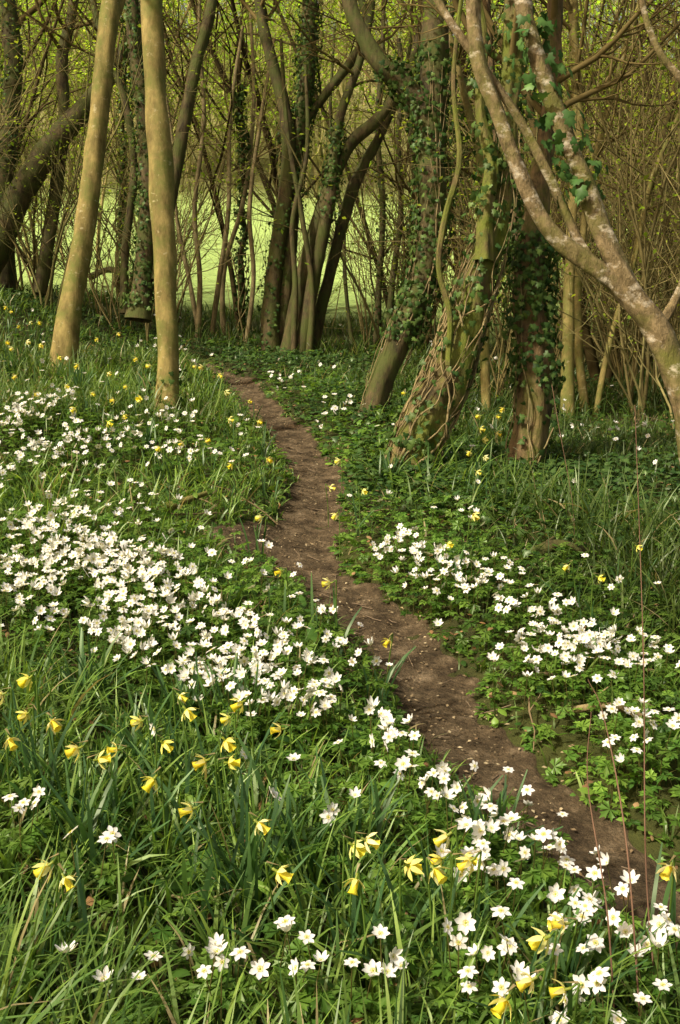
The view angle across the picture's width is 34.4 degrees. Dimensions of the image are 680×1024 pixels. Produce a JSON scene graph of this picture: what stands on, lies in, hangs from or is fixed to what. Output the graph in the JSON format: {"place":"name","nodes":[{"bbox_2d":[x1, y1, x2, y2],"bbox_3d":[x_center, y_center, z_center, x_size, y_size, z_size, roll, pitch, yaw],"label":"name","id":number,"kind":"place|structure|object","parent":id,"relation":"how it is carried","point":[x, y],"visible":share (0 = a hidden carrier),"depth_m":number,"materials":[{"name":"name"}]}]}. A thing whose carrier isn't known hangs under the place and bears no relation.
{"place":"outdoors","nodes":[
{"label":"outdoors","id":0,"kind":"place"},
{"bbox_2d":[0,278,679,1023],"bbox_3d":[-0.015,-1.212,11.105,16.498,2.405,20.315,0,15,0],"label":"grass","id":1,"kind":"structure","parent":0,"point":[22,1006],"depth_m":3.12,"materials":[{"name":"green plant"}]},
{"bbox_2d":[68,595,679,986],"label":"broad leaf herbs","id":2,"kind":"object","parent":1,"relation":"on","point":[408,901],"visible":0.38,"depth_m":2.32,"materials":[{"name":"green plant"}]},
{"bbox_2d":[0,45,679,1023],"bbox_3d":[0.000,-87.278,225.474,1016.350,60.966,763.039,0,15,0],"label":"ground","id":3,"kind":"structure","parent":0,"point":[560,741],"depth_m":5.30,"materials":[{"name":"green plant"}]},
{"bbox_2d":[48,0,125,378],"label":"ash tree","id":4,"kind":"object","parent":3,"relation":"on","point":[65,339],"visible":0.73,"depth_m":10.32,"materials":[{"name":"brown plant"}]},
{"bbox_2d":[0,0,187,313],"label":"hazel tree","id":5,"kind":"object","parent":3,"relation":"on","point":[43,270],"visible":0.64,"depth_m":15.00,"materials":[{"name":"brown plant"}]},
{"bbox_2d":[89,267,131,280],"bbox_3d":[-4.661,-4.990,23.174,1.339,0.381,0.168,0,15,0],"label":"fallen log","id":6,"kind":"object","parent":3,"relation":"on","point":[92,274],"visible":0.23,"depth_m":23.12,"materials":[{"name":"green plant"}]},
{"bbox_2d":[140,0,190,421],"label":"ash tree","id":7,"kind":"object","parent":3,"relation":"on","point":[161,178],"visible":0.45,"depth_m":8.23,"materials":[{"name":"brown plant"}]},
{"bbox_2d":[119,0,216,322],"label":"ivy clad tree","id":8,"kind":"object","parent":3,"relation":"on","point":[139,302],"visible":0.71,"depth_m":12.92,"materials":[{"name":"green plant"}]},
{"bbox_2d":[157,491,207,514],"bbox_3d":[-0.823,-0.043,5.694,0.279,0.125,0.056,-3,15,-12],"label":"fallen log","id":9,"kind":"object","parent":3,"relation":"on","point":[174,506],"visible":0.66,"depth_m":5.68,"materials":[{"name":"brown wood"}]},
{"bbox_2d":[75,0,366,340],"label":"hazel coppice","id":10,"kind":"object","parent":3,"relation":"on","point":[218,293],"visible":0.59,"depth_m":16.76,"materials":[{"name":"brown plant"}]},
{"bbox_2d":[0,285,679,1023],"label":"woodland herb leaves","id":11,"kind":"object","parent":3,"relation":"on","point":[598,787],"visible":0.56,"depth_m":3.83,"materials":[{"name":"green plant"}]},
{"bbox_2d":[0,290,679,1023],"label":"wood anemones","id":12,"kind":"object","parent":3,"relation":"on","point":[278,654],"visible":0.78,"depth_m":3.31,"materials":[{"name":"white plant"}]},
{"bbox_2d":[0,304,679,1023],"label":"wild daffodils","id":13,"kind":"object","parent":3,"relation":"on","point":[92,818],"visible":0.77,"depth_m":2.44,"materials":[{"name":"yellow plant"}]},
{"bbox_2d":[0,0,679,428],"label":"thicket saplings","id":14,"kind":"object","parent":3,"relation":"on","point":[652,260],"visible":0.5,"depth_m":13.20,"materials":[{"name":"brown plant"}]},
{"bbox_2d":[0,0,679,384],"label":"woodland pole trees","id":15,"kind":"object","parent":3,"relation":"on","point":[592,366],"visible":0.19,"depth_m":17.26,"materials":[{"name":"brown wood"}]},
{"bbox_2d":[0,285,679,772],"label":"ground ivy","id":16,"kind":"object","parent":3,"relation":"on","point":[606,469],"visible":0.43,"depth_m":7.18,"materials":[{"name":"green plant"}]},
{"bbox_2d":[0,0,679,276],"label":"distant woodland","id":17,"kind":"object","parent":3,"relation":"on","point":[324,76],"visible":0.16,"depth_m":52.97,"materials":[{"name":"green plant"}]},
{"bbox_2d":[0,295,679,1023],"bbox_3d":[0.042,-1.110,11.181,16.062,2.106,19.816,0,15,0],"label":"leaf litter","id":18,"kind":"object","parent":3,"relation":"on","point":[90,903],"visible":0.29,"depth_m":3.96,"materials":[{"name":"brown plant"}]},
{"bbox_2d":[225,0,470,357],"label":"hazel coppice","id":19,"kind":"object","parent":3,"relation":"on","point":[293,312],"visible":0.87,"depth_m":13.90,"materials":[{"name":"brown plant"}]},
{"bbox_2d":[39,386,671,750],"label":"fallen sticks","id":20,"kind":"object","parent":3,"relation":"on","point":[545,673],"visible":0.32,"depth_m":5.25,"materials":[{"name":"brown wood"}]},
{"bbox_2d":[248,0,474,344],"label":"hazel coppice","id":21,"kind":"object","parent":3,"relation":"on","point":[377,309],"visible":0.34,"depth_m":15.99,"materials":[{"name":"brown plant"}]},
{"bbox_2d":[111,66,663,371],"bbox_3d":[0.374,-4.966,18.316,16.251,5.739,11.422,6,16,23],"label":"ivy foliage","id":22,"kind":"object","parent":3,"relation":"on","point":[237,99],"visible":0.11,"depth_m":17.45,"materials":[{"name":"green plant"}]},
{"bbox_2d":[337,0,500,422],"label":"ivy clad tree","id":23,"kind":"object","parent":3,"relation":"on","point":[406,322],"visible":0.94,"depth_m":9.11,"materials":[{"name":"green plant"}]},
{"bbox_2d":[367,0,536,489],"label":"ivy clad tree","id":24,"kind":"object","parent":3,"relation":"on","point":[434,405],"visible":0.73,"depth_m":6.79,"materials":[{"name":"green plant"}]},
{"bbox_2d":[364,0,679,420],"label":"hazel tree","id":25,"kind":"object","parent":3,"relation":"on","point":[572,343],"visible":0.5,"depth_m":9.97,"materials":[{"name":"brown plant"}]},
{"bbox_2d":[393,0,679,479],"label":"hawthorn tree","id":26,"kind":"object","parent":3,"relation":"on","point":[536,370],"visible":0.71,"depth_m":7.12,"materials":[{"name":"brown plant"}]},
{"bbox_2d":[433,0,679,573],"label":"silver barked tree","id":27,"kind":"object","parent":3,"relation":"on","point":[613,275],"visible":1,"depth_m":5.17,"materials":[{"name":"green plant"}]},
{"bbox_2d":[525,536,603,562],"bbox_3d":[1.080,0.193,5.250,0.464,0.154,0.098,-6,16,-21],"label":"fallen log","id":28,"kind":"object","parent":3,"relation":"on","point":[544,549],"visible":0.47,"depth_m":5.22,"materials":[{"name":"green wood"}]},
{"bbox_2d":[552,386,658,1023],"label":"bramble stems","id":29,"kind":"object","parent":3,"relation":"on","point":[637,982],"visible":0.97,"depth_m":2.09,"materials":[{"name":"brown plant"}]},
{"bbox_2d":[566,687,651,718],"bbox_3d":[0.859,0.613,3.519,0.270,0.089,0.066,2,15,9],"label":"fallen log","id":30,"kind":"object","parent":3,"relation":"on","point":[603,706],"visible":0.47,"depth_m":3.50,"materials":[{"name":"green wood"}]},
{"bbox_2d":[20,0,679,57],"label":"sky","id":31,"kind":"structure","parent":0,"point":[184,0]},
{"bbox_2d":[94,336,679,946],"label":"dirt path","id":32,"kind":"structure","parent":0,"point":[546,796],"depth_m":4.08,"materials":[{"name":"brown soil"}]}
]}

